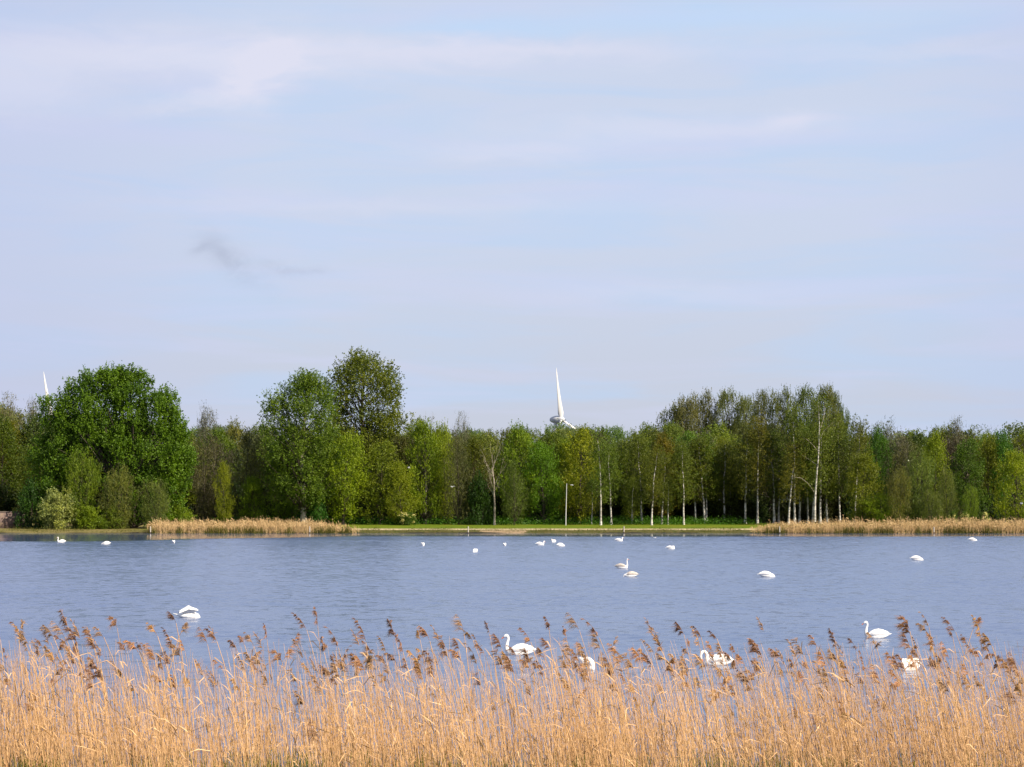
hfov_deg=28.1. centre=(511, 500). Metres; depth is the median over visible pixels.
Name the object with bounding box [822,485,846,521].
bush
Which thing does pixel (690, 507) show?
bush
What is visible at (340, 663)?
reed
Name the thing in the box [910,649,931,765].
reed
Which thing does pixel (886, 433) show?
tree
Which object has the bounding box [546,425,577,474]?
tree
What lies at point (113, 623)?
reed
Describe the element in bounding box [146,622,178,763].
reed
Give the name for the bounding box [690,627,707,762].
reed
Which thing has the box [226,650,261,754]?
reed
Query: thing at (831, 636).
reed
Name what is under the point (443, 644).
reed
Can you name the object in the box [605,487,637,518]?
bush
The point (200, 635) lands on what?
reed
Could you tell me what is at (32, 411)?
tree
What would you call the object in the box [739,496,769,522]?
bush
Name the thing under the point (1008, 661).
reed
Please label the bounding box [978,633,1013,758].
reed
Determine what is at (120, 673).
reed
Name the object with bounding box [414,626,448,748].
reed
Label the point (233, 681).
reed
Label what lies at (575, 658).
reed
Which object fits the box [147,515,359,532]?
reed bed
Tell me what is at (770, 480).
tree
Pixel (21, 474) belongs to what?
tree
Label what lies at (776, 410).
poplar
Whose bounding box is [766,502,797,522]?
bush
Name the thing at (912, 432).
tree
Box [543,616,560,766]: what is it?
reed
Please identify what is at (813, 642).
reed
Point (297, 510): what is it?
tree
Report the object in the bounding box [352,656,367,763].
reed
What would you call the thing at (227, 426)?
tree
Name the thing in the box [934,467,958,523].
willow
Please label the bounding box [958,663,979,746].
reed
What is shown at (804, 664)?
reed
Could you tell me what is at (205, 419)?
tree
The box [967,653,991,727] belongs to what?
reed
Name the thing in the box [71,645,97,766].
reed
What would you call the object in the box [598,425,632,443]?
tree
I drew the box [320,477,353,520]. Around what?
bush
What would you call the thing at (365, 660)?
reed
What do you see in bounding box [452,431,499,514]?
tree
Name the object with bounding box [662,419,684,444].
tree
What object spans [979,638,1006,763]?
reed
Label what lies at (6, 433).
tree
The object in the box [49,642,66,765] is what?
reed
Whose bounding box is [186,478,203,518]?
bush
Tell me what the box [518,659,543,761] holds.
reed
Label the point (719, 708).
reed
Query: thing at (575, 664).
reed
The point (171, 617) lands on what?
reed
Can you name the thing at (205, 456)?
tree
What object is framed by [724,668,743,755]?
reed
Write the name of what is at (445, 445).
tree
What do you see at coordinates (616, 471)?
birch
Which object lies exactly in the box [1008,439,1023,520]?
tree
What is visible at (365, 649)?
reed
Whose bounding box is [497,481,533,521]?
bush
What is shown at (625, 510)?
tree
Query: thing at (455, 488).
tree
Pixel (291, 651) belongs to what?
reed
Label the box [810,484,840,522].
bush
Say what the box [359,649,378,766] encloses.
reed
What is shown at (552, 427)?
tree
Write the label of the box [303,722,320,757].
reed
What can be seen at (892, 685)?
reed
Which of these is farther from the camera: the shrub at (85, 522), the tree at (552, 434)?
the tree at (552, 434)
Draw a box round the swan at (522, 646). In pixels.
[501,634,535,654]
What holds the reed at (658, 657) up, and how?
on the ground at (523, 526)
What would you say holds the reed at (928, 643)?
on the ground at (523, 526)
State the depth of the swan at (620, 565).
172.12 m
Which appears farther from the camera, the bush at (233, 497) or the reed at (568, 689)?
the bush at (233, 497)
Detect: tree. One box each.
[0,392,23,478]
[0,403,31,484]
[0,407,20,467]
[0,410,27,510]
[0,418,29,489]
[8,411,54,485]
[12,443,65,518]
[13,407,36,428]
[14,397,47,485]
[22,360,198,527]
[61,447,103,528]
[154,439,213,506]
[182,429,233,523]
[186,434,224,511]
[187,436,243,519]
[191,423,233,438]
[194,399,222,503]
[198,426,247,498]
[211,459,236,522]
[212,424,245,466]
[218,425,272,523]
[219,435,247,503]
[222,415,249,511]
[233,424,270,504]
[235,443,275,519]
[237,423,273,478]
[237,474,271,521]
[243,433,274,485]
[251,439,300,521]
[256,440,324,518]
[307,441,363,515]
[324,428,374,524]
[345,438,385,518]
[351,440,410,524]
[372,432,442,516]
[379,430,438,492]
[379,459,421,522]
[403,416,447,523]
[404,415,427,436]
[408,412,439,523]
[412,424,459,517]
[412,441,476,520]
[429,420,457,523]
[439,427,477,524]
[447,427,481,443]
[450,410,471,472]
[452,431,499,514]
[458,430,503,488]
[458,439,490,499]
[462,425,479,442]
[462,452,493,515]
[474,428,498,474]
[478,427,500,491]
[480,439,507,524]
[487,429,509,473]
[489,426,526,488]
[490,418,544,519]
[491,450,549,499]
[495,427,546,517]
[500,460,529,524]
[502,427,547,456]
[512,423,531,488]
[518,438,567,520]
[523,428,571,493]
[536,426,571,484]
[537,418,574,440]
[538,435,579,508]
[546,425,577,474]
[546,437,584,522]
[549,422,605,523]
[553,450,604,518]
[558,423,594,435]
[566,423,607,483]
[576,425,612,485]
[582,425,621,482]
[595,448,636,520]
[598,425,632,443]
[607,436,627,457]
[610,426,658,520]
[615,437,639,499]
[626,420,653,515]
[631,430,683,508]
[633,426,676,473]
[640,435,693,507]
[643,428,687,519]
[657,443,711,520]
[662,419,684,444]
[673,428,708,505]
[690,428,716,453]
[695,432,717,480]
[696,444,775,518]
[699,436,748,518]
[704,420,742,470]
[729,439,765,502]
[750,440,803,522]
[755,448,788,521]
[774,460,824,521]
[809,439,874,519]
[841,450,883,523]
[842,429,862,472]
[843,442,911,519]
[845,428,870,495]
[858,423,894,522]
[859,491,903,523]
[862,445,886,492]
[864,415,901,445]
[870,435,896,492]
[882,426,917,517]
[883,430,930,518]
[886,435,925,520]
[888,440,945,517]
[890,426,936,478]
[915,426,958,518]
[919,430,988,518]
[921,431,934,478]
[926,424,946,474]
[930,420,959,476]
[941,428,987,494]
[941,436,992,517]
[942,415,972,520]
[956,424,995,484]
[959,444,1000,503]
[969,430,998,486]
[969,432,1005,518]
[985,427,1017,521]
[989,421,1023,485]
[989,447,1023,520]
[997,434,1023,493]
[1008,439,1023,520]
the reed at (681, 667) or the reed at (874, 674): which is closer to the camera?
the reed at (874, 674)
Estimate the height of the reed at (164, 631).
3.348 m
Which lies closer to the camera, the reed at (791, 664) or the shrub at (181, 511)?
the reed at (791, 664)
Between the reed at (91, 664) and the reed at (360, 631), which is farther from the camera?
the reed at (360, 631)
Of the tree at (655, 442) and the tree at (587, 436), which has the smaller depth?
the tree at (655, 442)
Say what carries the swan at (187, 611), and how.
on the water
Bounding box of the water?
[0,533,1023,766]
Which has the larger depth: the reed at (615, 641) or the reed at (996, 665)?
the reed at (996, 665)
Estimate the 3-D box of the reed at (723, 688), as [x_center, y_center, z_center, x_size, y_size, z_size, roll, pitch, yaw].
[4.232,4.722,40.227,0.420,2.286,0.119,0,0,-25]
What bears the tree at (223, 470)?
on the ground at (523, 526)
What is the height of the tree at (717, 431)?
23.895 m
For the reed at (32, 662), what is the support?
on the ground at (523, 526)
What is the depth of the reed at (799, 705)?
41.24 m
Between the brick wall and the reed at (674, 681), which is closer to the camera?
the reed at (674, 681)
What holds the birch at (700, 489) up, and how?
on the ground at (523, 526)
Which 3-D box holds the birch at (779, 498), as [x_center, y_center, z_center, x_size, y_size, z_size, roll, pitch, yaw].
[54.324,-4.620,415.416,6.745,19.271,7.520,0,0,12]
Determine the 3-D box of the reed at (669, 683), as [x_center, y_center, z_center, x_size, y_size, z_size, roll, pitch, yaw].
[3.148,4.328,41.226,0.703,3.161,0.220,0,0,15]
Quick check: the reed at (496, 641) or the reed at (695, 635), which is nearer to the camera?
the reed at (695, 635)
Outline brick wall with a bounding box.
[0,511,24,527]
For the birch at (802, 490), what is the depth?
409.43 m
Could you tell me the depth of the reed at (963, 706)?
38.85 m
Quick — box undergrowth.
[178,515,771,524]
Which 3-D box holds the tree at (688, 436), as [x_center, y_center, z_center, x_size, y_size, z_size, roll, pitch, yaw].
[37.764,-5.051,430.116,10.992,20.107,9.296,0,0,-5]
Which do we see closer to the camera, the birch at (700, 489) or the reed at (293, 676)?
the reed at (293, 676)
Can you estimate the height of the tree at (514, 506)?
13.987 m
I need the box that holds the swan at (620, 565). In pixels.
[615,559,628,567]
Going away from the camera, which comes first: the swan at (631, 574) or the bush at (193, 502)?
the swan at (631, 574)
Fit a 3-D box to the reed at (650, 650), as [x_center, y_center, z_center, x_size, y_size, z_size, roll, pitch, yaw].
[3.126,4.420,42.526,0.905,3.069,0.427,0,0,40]
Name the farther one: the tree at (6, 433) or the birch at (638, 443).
the tree at (6, 433)
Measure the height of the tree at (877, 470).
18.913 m
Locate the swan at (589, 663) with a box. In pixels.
[575,657,594,669]
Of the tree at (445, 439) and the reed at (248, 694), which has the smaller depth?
the reed at (248, 694)
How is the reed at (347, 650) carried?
on the ground at (523, 526)
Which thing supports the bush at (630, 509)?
on the ground at (523, 526)
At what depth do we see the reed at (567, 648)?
39.68 m
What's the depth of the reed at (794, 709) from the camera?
40.87 m
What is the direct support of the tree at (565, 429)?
on the ground at (523, 526)
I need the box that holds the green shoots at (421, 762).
[2,746,1018,766]
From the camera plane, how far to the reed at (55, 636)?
39.88 m
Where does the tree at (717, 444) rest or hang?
on the ground at (523, 526)
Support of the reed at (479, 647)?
on the ground at (523, 526)
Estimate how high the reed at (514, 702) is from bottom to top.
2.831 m
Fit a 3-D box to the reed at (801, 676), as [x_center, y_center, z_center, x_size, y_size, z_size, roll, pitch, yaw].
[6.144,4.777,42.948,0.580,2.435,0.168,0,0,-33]
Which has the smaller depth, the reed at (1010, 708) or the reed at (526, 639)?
the reed at (1010, 708)
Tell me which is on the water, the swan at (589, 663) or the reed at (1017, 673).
the swan at (589, 663)
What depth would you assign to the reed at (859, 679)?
44.43 m
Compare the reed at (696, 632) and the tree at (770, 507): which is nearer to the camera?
the reed at (696, 632)
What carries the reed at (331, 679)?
in the water
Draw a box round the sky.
[0,0,1023,450]
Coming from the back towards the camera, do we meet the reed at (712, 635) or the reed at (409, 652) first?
the reed at (712, 635)
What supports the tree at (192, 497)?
on the ground at (523, 526)
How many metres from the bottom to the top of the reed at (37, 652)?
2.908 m
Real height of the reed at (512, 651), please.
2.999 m
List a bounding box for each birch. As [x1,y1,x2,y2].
[579,477,603,523]
[584,433,616,524]
[594,436,626,524]
[620,429,658,523]
[621,473,645,522]
[636,443,670,524]
[649,449,679,523]
[659,473,677,523]
[666,435,698,524]
[678,438,710,519]
[681,433,721,519]
[687,427,727,518]
[708,435,743,518]
[718,450,740,521]
[724,425,772,522]
[736,409,776,523]
[750,425,788,522]
[766,432,788,522]
[774,397,814,521]
[776,437,807,522]
[781,386,852,521]
[783,419,817,522]
[796,428,817,522]
[801,418,841,523]
[802,441,827,520]
[807,440,843,523]
[826,411,854,519]
[843,413,872,522]
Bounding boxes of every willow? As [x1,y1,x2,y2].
[95,461,139,528]
[136,477,173,528]
[883,465,915,521]
[897,448,938,523]
[912,485,944,523]
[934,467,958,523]
[960,484,980,522]
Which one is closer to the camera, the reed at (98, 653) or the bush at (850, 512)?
the reed at (98, 653)
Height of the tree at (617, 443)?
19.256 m
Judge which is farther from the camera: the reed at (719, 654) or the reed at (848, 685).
the reed at (848, 685)
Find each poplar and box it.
[252,367,348,522]
[311,345,417,520]
[654,404,699,439]
[668,394,704,439]
[690,387,721,437]
[710,385,741,440]
[731,393,758,444]
[747,386,778,520]
[764,383,799,503]
[793,382,818,520]
[810,382,842,520]
[828,389,846,438]
[839,403,853,482]
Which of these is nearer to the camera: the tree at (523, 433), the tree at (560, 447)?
the tree at (560, 447)
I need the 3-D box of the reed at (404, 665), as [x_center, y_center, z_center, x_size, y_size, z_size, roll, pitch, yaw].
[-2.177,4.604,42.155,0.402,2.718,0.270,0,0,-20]
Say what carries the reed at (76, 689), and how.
on the ground at (523, 526)
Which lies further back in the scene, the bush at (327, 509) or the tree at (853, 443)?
the tree at (853, 443)
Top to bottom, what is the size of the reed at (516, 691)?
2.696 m
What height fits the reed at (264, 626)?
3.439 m
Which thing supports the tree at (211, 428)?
on the ground at (523, 526)
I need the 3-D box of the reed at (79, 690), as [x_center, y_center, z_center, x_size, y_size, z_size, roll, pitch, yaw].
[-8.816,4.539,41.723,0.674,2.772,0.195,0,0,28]
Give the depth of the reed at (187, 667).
44.26 m
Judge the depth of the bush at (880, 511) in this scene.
393.59 m
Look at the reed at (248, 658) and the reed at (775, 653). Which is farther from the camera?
the reed at (775, 653)
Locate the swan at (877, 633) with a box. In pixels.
[862,621,891,637]
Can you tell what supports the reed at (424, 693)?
on the ground at (523, 526)
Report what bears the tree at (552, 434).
on the ground at (523, 526)
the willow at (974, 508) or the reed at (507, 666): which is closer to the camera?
the reed at (507, 666)
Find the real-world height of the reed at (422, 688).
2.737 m
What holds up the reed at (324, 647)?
on the ground at (523, 526)
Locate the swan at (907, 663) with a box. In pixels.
[900,658,920,670]
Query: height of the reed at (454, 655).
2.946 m
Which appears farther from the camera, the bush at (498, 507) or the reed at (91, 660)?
the bush at (498, 507)
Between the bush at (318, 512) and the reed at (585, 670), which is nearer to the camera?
the reed at (585, 670)
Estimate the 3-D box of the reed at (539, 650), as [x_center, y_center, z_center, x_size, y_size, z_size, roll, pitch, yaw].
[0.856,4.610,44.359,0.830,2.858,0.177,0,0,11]
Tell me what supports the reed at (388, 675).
on the ground at (523, 526)
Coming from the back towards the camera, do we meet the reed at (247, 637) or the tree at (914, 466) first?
the tree at (914, 466)
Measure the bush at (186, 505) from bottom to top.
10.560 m
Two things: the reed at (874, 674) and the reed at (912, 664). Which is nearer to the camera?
the reed at (874, 674)
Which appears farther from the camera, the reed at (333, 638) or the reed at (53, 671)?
the reed at (53, 671)
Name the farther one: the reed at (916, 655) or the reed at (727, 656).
the reed at (916, 655)
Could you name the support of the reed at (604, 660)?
on the ground at (523, 526)
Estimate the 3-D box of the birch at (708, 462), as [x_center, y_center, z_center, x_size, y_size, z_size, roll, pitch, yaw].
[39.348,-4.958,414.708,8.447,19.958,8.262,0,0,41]
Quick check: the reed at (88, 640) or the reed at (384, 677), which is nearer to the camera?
the reed at (88, 640)
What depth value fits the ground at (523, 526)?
373.27 m
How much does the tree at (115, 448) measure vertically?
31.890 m
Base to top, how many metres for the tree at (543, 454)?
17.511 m
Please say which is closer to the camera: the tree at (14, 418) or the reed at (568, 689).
the reed at (568, 689)
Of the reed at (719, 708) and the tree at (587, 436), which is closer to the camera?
the reed at (719, 708)
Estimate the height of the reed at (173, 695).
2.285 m
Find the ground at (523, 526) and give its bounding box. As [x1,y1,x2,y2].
[0,511,1019,532]
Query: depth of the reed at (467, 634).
46.40 m
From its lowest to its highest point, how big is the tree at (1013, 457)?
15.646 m
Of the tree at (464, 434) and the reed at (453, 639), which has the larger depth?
the tree at (464, 434)
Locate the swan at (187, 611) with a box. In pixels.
[173,606,199,617]
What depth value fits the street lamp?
397.94 m
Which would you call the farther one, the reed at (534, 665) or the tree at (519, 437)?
the tree at (519, 437)
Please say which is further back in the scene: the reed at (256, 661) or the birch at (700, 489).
the birch at (700, 489)
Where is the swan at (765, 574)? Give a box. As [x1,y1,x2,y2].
[758,571,774,576]
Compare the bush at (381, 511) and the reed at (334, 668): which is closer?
the reed at (334, 668)
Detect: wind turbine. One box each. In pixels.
[44,375,50,414]
[550,368,573,429]
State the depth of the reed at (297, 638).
46.02 m
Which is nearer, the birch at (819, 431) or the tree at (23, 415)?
the birch at (819, 431)
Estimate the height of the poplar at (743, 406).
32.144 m
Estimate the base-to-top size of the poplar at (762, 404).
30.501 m
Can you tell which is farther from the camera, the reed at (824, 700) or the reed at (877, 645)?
the reed at (877, 645)
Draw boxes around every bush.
[0,477,20,510]
[12,473,48,528]
[13,504,38,522]
[156,487,193,520]
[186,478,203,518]
[215,478,247,519]
[251,481,280,517]
[296,482,328,524]
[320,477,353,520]
[368,502,395,522]
[415,496,437,522]
[435,500,468,522]
[465,469,498,524]
[485,479,510,519]
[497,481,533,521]
[529,494,555,522]
[564,493,599,522]
[597,501,619,521]
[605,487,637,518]
[617,490,639,519]
[638,502,660,520]
[669,478,694,520]
[675,504,701,517]
[696,497,720,518]
[714,490,755,522]
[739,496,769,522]
[749,486,782,521]
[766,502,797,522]
[787,494,811,521]
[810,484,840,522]
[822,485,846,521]
[841,490,871,522]
[975,490,1005,522]
[995,497,1022,522]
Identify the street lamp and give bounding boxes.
[565,483,569,524]
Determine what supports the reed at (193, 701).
on the ground at (523, 526)
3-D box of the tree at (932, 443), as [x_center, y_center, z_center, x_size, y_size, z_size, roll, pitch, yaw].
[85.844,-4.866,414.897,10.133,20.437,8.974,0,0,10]
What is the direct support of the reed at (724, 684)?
on the ground at (523, 526)
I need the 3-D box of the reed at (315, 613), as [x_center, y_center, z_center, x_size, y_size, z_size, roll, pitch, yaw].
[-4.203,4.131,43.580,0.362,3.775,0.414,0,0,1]
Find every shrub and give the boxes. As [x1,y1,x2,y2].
[30,486,82,528]
[76,503,108,528]
[91,506,126,528]
[166,502,195,522]
[394,511,416,524]
[946,510,957,522]
[959,510,972,522]
[976,511,989,522]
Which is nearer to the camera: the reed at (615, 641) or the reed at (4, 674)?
the reed at (615, 641)
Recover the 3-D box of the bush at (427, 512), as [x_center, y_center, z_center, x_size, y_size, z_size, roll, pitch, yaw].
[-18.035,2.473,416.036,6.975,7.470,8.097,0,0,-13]
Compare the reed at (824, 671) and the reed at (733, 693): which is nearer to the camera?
the reed at (824, 671)
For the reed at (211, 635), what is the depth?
41.11 m
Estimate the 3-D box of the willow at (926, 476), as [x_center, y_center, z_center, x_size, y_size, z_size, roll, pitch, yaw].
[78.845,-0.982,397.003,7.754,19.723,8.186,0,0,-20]
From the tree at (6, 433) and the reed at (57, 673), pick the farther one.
the tree at (6, 433)
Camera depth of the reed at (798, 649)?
41.98 m
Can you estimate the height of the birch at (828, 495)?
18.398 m
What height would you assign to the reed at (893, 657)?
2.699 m
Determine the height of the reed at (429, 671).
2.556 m
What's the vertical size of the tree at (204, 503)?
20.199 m
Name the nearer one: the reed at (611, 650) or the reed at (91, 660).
the reed at (611, 650)
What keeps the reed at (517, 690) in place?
on the ground at (523, 526)
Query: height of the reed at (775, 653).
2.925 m
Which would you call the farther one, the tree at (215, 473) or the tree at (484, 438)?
the tree at (484, 438)
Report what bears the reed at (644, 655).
in the water
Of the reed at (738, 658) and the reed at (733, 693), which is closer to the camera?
the reed at (738, 658)
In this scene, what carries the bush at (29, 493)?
on the ground at (523, 526)
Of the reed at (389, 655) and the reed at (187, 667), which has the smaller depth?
the reed at (389, 655)
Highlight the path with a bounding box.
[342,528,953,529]
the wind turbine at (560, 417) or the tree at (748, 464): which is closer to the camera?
the tree at (748, 464)
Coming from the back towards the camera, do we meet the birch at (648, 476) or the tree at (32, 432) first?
the tree at (32, 432)
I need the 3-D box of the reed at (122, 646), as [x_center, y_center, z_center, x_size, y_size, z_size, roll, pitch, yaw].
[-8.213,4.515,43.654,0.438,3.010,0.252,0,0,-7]
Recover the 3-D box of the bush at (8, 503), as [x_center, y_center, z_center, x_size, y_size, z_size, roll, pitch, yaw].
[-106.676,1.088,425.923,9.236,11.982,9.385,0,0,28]
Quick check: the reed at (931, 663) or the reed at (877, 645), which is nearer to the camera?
the reed at (931, 663)
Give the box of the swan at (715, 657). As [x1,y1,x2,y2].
[699,650,733,665]
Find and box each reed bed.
[0,617,1023,766]
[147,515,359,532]
[751,514,1023,532]
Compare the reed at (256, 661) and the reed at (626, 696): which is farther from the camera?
the reed at (626, 696)
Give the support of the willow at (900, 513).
on the ground at (523, 526)
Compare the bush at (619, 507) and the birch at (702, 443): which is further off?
the bush at (619, 507)
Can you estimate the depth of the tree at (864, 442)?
485.49 m
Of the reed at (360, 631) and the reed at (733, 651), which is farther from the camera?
the reed at (733, 651)
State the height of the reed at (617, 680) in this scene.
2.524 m
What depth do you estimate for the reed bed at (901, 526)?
356.14 m
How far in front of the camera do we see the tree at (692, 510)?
425.14 m
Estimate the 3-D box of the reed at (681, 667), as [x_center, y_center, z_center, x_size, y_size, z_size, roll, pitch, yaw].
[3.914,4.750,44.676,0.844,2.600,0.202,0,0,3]
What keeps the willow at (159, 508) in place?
on the ground at (523, 526)
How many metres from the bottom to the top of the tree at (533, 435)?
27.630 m
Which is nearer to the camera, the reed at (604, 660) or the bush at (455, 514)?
the reed at (604, 660)
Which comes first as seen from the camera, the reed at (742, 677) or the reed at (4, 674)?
the reed at (742, 677)
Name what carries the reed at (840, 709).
on the ground at (523, 526)
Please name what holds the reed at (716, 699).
on the ground at (523, 526)
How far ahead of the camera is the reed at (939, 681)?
38.94 m
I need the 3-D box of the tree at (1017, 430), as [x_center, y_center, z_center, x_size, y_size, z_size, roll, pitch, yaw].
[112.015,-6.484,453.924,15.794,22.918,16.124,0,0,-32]
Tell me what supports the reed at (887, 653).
on the ground at (523, 526)
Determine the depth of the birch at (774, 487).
411.59 m
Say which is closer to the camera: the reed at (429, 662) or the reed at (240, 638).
the reed at (240, 638)
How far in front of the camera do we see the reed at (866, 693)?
40.20 m
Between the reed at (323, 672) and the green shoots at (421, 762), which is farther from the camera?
the reed at (323, 672)
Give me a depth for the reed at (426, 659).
43.60 m
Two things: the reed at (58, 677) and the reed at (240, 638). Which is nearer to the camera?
the reed at (240, 638)
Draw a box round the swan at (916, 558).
[911,556,922,559]
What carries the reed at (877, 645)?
on the ground at (523, 526)
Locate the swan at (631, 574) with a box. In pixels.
[623,571,637,576]
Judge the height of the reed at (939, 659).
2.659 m
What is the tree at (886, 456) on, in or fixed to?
on the ground at (523, 526)
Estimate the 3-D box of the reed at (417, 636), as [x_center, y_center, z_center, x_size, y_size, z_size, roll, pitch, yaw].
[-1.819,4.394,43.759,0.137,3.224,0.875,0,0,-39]
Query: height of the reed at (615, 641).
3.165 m
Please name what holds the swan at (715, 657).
on the water
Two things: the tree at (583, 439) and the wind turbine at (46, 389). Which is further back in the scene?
the wind turbine at (46, 389)
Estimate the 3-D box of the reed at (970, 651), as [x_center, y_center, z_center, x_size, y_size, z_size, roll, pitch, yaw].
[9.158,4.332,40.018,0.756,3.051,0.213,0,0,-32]
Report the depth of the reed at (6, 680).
42.99 m
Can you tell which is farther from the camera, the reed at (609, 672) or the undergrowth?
the undergrowth
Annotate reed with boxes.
[0,640,7,746]
[2,648,10,732]
[3,675,17,735]
[9,622,46,720]
[15,632,57,754]
[17,619,29,761]
[22,642,44,714]
[24,703,52,764]
[34,639,58,738]
[34,646,52,752]
[39,625,84,758]
[39,646,70,762]
[40,669,62,758]
[46,649,69,746]
[49,621,94,739]
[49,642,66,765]
[53,635,93,766]
[57,609,98,766]
[57,662,94,763]
[59,626,85,765]
[61,661,89,756]
[67,656,86,761]
[69,640,88,745]
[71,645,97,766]
[78,674,116,766]
[81,627,109,759]
[82,631,113,762]
[82,664,111,753]
[86,657,112,732]
[86,665,107,760]
[89,643,107,761]
[91,626,137,762]
[106,616,129,730]
[116,642,131,762]
[116,669,142,746]
[123,640,166,763]
[135,642,158,726]
[140,643,161,727]
[141,643,170,755]
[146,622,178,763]
[156,654,171,752]
[157,622,189,766]
[159,651,188,766]
[161,627,179,755]
[164,612,191,765]
[165,643,191,746]
[167,674,180,759]
[177,641,198,734]
[183,678,202,756]
[195,627,221,759]
[204,628,236,753]
[212,660,240,732]
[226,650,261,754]
[227,640,254,747]
[229,678,252,745]
[235,654,252,766]
[237,635,263,764]
[241,652,262,766]
[243,632,276,758]
[252,656,274,763]
[263,623,277,759]
[264,644,296,753]
[268,649,296,766]
[269,633,301,724]
[288,668,313,748]
[290,613,328,745]
[292,691,314,754]
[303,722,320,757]
[309,607,323,740]
[316,664,343,762]
[319,636,338,747]
[322,668,354,764]
[323,663,350,760]
[325,627,354,750]
[329,655,352,745]
[333,646,351,751]
[338,661,351,712]
[345,652,373,766]
[352,653,381,766]
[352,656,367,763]
[352,670,365,743]
[353,618,378,739]
[356,637,400,755]
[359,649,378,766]
[359,652,384,766]
[375,673,396,719]
[376,636,392,758]
[376,655,412,765]
[383,653,416,739]
[386,618,410,724]
[389,632,419,747]
[399,654,423,758]
[400,658,415,755]
[407,650,437,760]
[411,658,426,731]
[412,662,430,740]
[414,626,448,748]
[415,631,436,733]
[416,648,448,741]
[423,650,448,739]
[425,661,450,740]
[426,668,448,766]
[426,685,446,762]
[436,635,464,759]
[436,642,469,759]
[447,649,479,759]
[449,637,464,707]
[451,614,471,739]
[462,630,498,752]
[463,643,492,761]
[472,672,493,761]
[474,644,504,750]
[484,621,506,757]
[487,634,514,759]
[490,649,520,765]
[499,656,519,737]
[500,651,516,766]
[501,659,516,746]
[504,661,520,751]
[506,645,534,756]
[509,657,533,751]
[517,649,545,752]
[518,627,558,760]
[518,648,551,746]
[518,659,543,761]
[531,663,558,766]
[534,661,559,754]
[535,647,565,740]
[540,638,568,762]
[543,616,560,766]
[556,655,581,752]
[558,638,578,735]
[562,626,581,750]
[562,677,576,746]
[563,613,601,742]
[568,649,593,710]
[572,661,601,752]
[573,642,591,747]
[574,643,591,724]
[574,664,602,755]
[579,618,632,766]
[579,654,594,728]
[586,633,614,766]
[598,654,624,749]
[598,663,635,741]
[605,637,619,735]
[606,643,640,760]
[607,681,630,742]
[608,662,620,756]
[617,672,637,755]
[621,653,655,762]
[627,647,656,765]
[636,648,660,746]
[640,639,672,760]
[641,658,675,763]
[642,653,671,758]
[652,637,681,757]
[655,653,684,741]
[663,649,686,754]
[665,654,690,724]
[670,622,702,756]
[674,659,708,760]
[677,672,705,750]
[681,647,710,747]
[686,639,700,764]
[690,626,719,758]
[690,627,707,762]
[691,653,722,763]
[704,641,726,746]
[706,694,728,760]
[707,631,748,766]
[709,689,730,743]
[713,642,727,743]
[714,649,729,760]
[714,675,731,747]
[715,667,736,751]
[716,660,735,744]
[719,683,733,759]
[722,651,752,765]
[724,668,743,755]
[728,685,745,755]
[729,644,744,739]
[731,664,760,762]
[735,654,768,761]
[736,671,763,764]
[742,669,763,727]
[745,638,773,763]
[748,639,784,760]
[748,658,772,758]
[753,640,767,729]
[765,648,809,753]
[784,659,798,746]
[790,672,803,756]
[791,638,821,752]
[792,707,801,748]
[796,671,811,739]
[801,661,833,756]
[806,635,834,742]
[814,651,838,758]
[815,668,835,750]
[815,687,835,760]
[824,649,847,737]
[828,628,843,740]
[832,696,857,755]
[835,661,862,731]
[836,657,858,750]
[847,637,868,753]
[854,672,875,720]
[855,641,881,723]
[857,657,869,765]
[858,650,879,766]
[866,632,894,764]
[866,665,884,744]
[881,651,916,759]
[882,647,917,763]
[885,656,908,742]
[888,669,906,764]
[888,682,917,759]
[892,654,917,759]
[894,615,926,746]
[895,623,941,750]
[896,633,922,758]
[906,655,931,766]
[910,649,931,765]
[912,637,929,757]
[916,623,945,740]
[918,611,947,749]
[923,634,949,764]
[923,658,944,762]
[926,656,943,760]
[928,645,933,751]
[933,642,965,740]
[934,679,969,766]
[941,617,981,745]
[946,628,964,728]
[953,617,982,740]
[953,670,975,765]
[956,674,976,726]
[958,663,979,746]
[960,634,974,764]
[965,645,994,762]
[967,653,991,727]
[971,614,991,720]
[972,648,990,766]
[972,675,991,760]
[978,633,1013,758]
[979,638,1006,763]
[986,655,1001,761]
[992,678,1023,761]
[995,658,1012,725]
[1000,686,1023,716]
[1003,656,1023,702]
[1006,652,1018,697]
[1014,671,1023,709]
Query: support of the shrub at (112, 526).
on the ground at (523, 526)
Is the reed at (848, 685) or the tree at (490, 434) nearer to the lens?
the reed at (848, 685)
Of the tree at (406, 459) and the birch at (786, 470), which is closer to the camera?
the birch at (786, 470)
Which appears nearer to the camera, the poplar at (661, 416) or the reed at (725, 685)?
the reed at (725, 685)
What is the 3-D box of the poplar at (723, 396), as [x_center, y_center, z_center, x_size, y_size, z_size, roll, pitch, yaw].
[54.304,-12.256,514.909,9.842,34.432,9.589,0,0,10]
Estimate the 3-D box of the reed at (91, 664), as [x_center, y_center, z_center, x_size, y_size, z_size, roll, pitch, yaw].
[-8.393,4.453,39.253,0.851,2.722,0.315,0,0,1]
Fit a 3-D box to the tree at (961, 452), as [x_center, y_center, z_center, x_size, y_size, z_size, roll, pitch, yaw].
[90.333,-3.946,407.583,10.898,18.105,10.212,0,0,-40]
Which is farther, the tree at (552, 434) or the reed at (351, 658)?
the tree at (552, 434)

